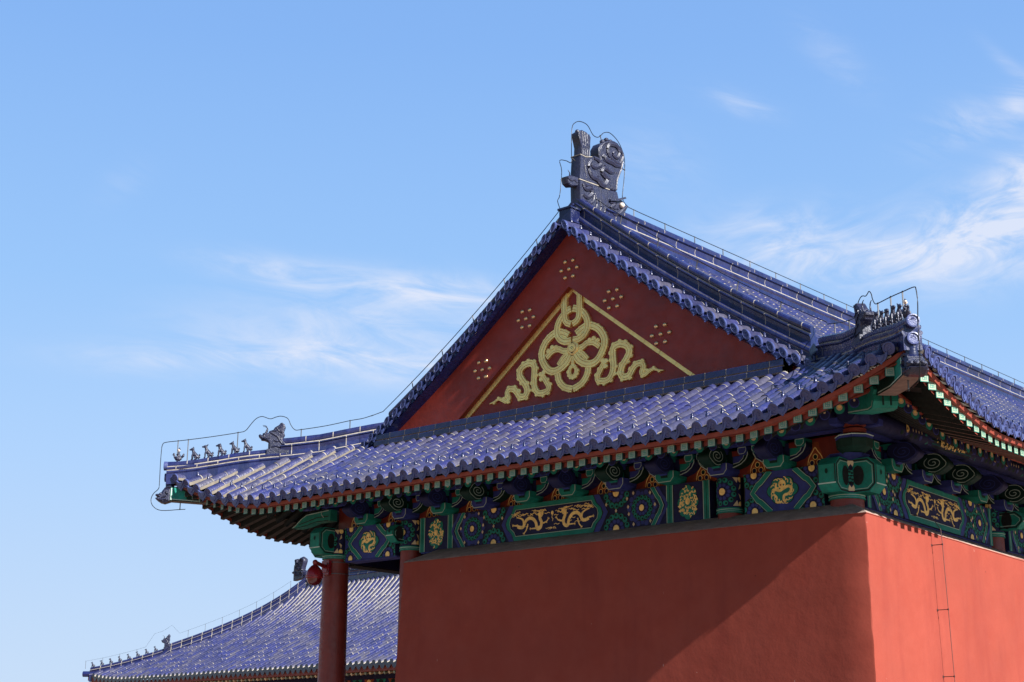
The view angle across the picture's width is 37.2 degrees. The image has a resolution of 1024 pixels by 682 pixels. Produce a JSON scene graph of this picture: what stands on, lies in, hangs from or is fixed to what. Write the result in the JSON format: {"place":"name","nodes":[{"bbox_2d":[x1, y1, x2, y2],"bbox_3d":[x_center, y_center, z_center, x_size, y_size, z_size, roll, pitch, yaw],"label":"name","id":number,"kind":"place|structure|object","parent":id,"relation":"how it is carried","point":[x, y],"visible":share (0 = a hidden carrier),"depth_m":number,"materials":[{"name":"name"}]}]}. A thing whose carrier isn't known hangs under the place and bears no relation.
{"place":"outdoors","nodes":[
{"label":"outdoors","id":0,"kind":"place"},
{"bbox_2d":[82,568,399,681],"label":"hall","id":1,"kind":"structure","parent":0,"point":[276,639],"depth_m":55.31,"materials":[{"name":"blue tile"}]},
{"bbox_2d":[161,634,170,649],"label":"horned beast statue","id":2,"kind":"object","parent":1,"relation":"on","point":[166,641],"visible":1,"depth_m":59.75,"materials":[{"name":"stone"}]},
{"bbox_2d":[85,581,290,667],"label":"lightning conductor","id":3,"kind":"object","parent":1,"relation":"on","point":[201,625],"visible":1,"depth_m":60.01,"materials":[{"name":"metal"}]},
{"bbox_2d":[292,557,307,580],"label":"ridge ornament","id":4,"kind":"object","parent":1,"relation":"on","point":[300,570],"visible":0.99,"depth_m":60.77,"materials":[{"name":"ceramic"}]},
{"bbox_2d":[0,0,1023,681],"label":"sky","id":5,"kind":"structure","parent":0,"point":[217,217],"materials":[{"name":"blue"}]},
{"bbox_3d":[5.824,8.188,23.852,14.900,0.680,26.300,-13,-20,40],"label":"stone terrace","id":6,"kind":"object","parent":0,"visible":0},
{"bbox_2d":[155,198,1023,681],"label":"temple hall","id":7,"kind":"structure","parent":6,"relation":"on","point":[597,446],"depth_m":18.24,"materials":[{"name":"red paint"}]},
{"bbox_2d":[173,448,184,461],"bbox_3d":[-4.846,1.652,22.101,0.179,0.214,0.087,1,-16,-3],"label":"bird rider statue","id":8,"kind":"object","parent":7,"relation":"on","point":[178,457],"visible":1,"depth_m":22.08,"materials":[{"name":"grey ceramic"}]},
{"bbox_2d":[190,447,199,459],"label":"seated beast statue","id":9,"kind":"object","parent":7,"relation":"on","point":[195,455],"visible":1,"depth_m":22.09,"materials":[{"name":"stone"}]},
{"bbox_2d":[202,445,213,457],"bbox_3d":[-4.422,1.605,22.142,0.177,0.206,0.088,3,-16,-9],"label":"seated beast statue","id":10,"kind":"object","parent":7,"relation":"on","point":[208,453],"visible":1,"depth_m":22.12,"materials":[{"name":"stone"}]},
{"bbox_2d":[216,443,226,455],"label":"seated beast statue","id":11,"kind":"object","parent":7,"relation":"on","point":[221,451],"visible":1,"depth_m":22.14,"materials":[{"name":"stone"}]},
{"bbox_2d":[229,441,239,453],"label":"seated beast statue","id":12,"kind":"object","parent":7,"relation":"on","point":[235,448],"visible":1,"depth_m":22.15,"materials":[{"name":"stone"}]},
{"bbox_2d":[241,439,252,451],"bbox_3d":[-3.863,1.522,22.203,0.171,0.206,0.087,3,-16,-9],"label":"seated beast statue","id":13,"kind":"object","parent":7,"relation":"on","point":[247,446],"visible":1,"depth_m":22.18,"materials":[{"name":"stone"}]},
{"bbox_2d":[151,415,372,510],"bbox_3d":[-3.619,1.760,22.152,3.156,1.482,0.020,1,-16,-3],"label":"lightning conductor","id":14,"kind":"object","parent":7,"relation":"on","point":[237,446],"visible":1,"depth_m":22.20,"materials":[{"name":"metal"}]},
{"bbox_2d":[259,423,288,454],"bbox_3d":[-3.475,1.437,22.251,0.452,0.485,0.167,1,-16,-3],"label":"horned beast statue","id":15,"kind":"object","parent":7,"relation":"on","point":[274,438],"visible":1,"depth_m":22.19,"materials":[{"name":"stone"}]},
{"bbox_2d":[305,560,349,585],"bbox_3d":[-2.602,3.301,21.565,0.387,0.389,0.864,-5,-16,18],"label":"security camera","id":16,"kind":"object","parent":7,"relation":"attached to","point":[315,573],"visible":0.89,"depth_m":21.26,"materials":[{"name":"red metal"}]},
{"bbox_2d":[307,578,321,585],"bbox_3d":[-2.763,3.368,21.264,0.212,0.096,0.212,-13,-20,40],"label":"dome window","id":17,"kind":"structure","parent":16,"relation":"in","point":[312,581],"depth_m":21.20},
{"bbox_2d":[373,211,558,415],"bbox_3d":[-0.703,-0.356,21.698,3.521,2.460,0.162,-13,-20,40],"label":"lightning conductor","id":18,"kind":"object","parent":7,"relation":"on","point":[470,318],"visible":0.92,"depth_m":21.67,"materials":[{"name":"metal"}]},
{"bbox_2d":[557,121,628,207],"bbox_3d":[1.041,-2.368,21.288,0.322,1.327,1.563,-13,-20,40],"label":"lightning conductor","id":19,"kind":"object","parent":7,"relation":"on","point":[574,160],"visible":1,"depth_m":21.12,"materials":[{"name":"metal"}]},
{"bbox_2d":[562,129,627,220],"bbox_3d":[1.137,-2.236,21.139,0.290,1.447,1.306,-13,-20,40],"label":"ridge ornament","id":20,"kind":"object","parent":7,"relation":"on","point":[596,169],"visible":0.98,"depth_m":21.05,"materials":[{"name":"stone"}]},
{"bbox_2d":[595,198,827,324],"bbox_3d":[2.387,-1.057,19.072,3.521,2.460,0.162,-13,-20,40],"label":"lightning conductor","id":21,"kind":"object","parent":7,"relation":"on","point":[781,302],"visible":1,"depth_m":19.03,"materials":[{"name":"metal"}]},
{"bbox_2d":[629,207,1022,382],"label":"lightning conductor","id":22,"kind":"object","parent":7,"relation":"on","point":[805,286],"visible":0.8,"depth_m":24.63,"materials":[{"name":"metal"}]},
{"bbox_2d":[851,300,873,348],"bbox_3d":[3.730,-0.197,16.128,0.167,0.485,0.452,1,-16,-3],"label":"horned beast statue","id":23,"kind":"object","parent":7,"relation":"on","point":[864,315],"visible":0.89,"depth_m":16.05,"materials":[{"name":"ceramic"}]},
{"bbox_2d":[828,286,920,391],"bbox_3d":[3.738,0.085,15.867,0.020,1.446,3.083,1,-16,-3],"label":"lightning conductor","id":24,"kind":"object","parent":7,"relation":"attached to","point":[877,303],"visible":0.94,"depth_m":14.84,"materials":[{"name":"metal"}]},
{"bbox_2d":[871,312,877,330],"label":"seated beast statue","id":25,"kind":"object","parent":7,"relation":"on","point":[874,322],"visible":0.75,"depth_m":15.69,"materials":[{"name":"ceramic"}]},
{"bbox_2d":[876,310,883,327],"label":"seated beast statue","id":26,"kind":"object","parent":7,"relation":"on","point":[879,324],"visible":0.81,"depth_m":15.52,"materials":[{"name":"stone"}]},
{"bbox_2d":[882,308,888,326],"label":"seated beast statue","id":27,"kind":"object","parent":7,"relation":"on","point":[886,318],"visible":0.85,"depth_m":15.32,"materials":[{"name":"stone"}]},
{"bbox_2d":[888,305,895,324],"bbox_3d":[3.788,-0.257,15.163,0.088,0.206,0.177,2,-16,-4],"label":"seated beast statue","id":28,"kind":"object","parent":7,"relation":"on","point":[891,317],"visible":0.78,"depth_m":15.13,"materials":[{"name":"stone"}]},
{"bbox_2d":[894,303,902,322],"bbox_3d":[3.799,-0.271,14.977,0.085,0.201,0.167,3,-16,-9],"label":"seated beast statue","id":29,"kind":"object","parent":7,"relation":"on","point":[898,316],"visible":0.92,"depth_m":14.94,"materials":[{"name":"stone"}]},
{"bbox_2d":[901,299,910,317],"bbox_3d":[3.815,-0.313,14.739,0.087,0.214,0.179,1,-16,-3],"label":"bird rider statue","id":30,"kind":"object","parent":7,"relation":"on","point":[905,311],"visible":0.88,"depth_m":14.71,"materials":[{"name":"grey ceramic"}]},
{"bbox_2d":[912,515,954,681],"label":"cable","id":31,"kind":"object","parent":7,"relation":"attached to","point":[946,592],"depth_m":16.68,"materials":[{"name":"red metal"}]}
]}

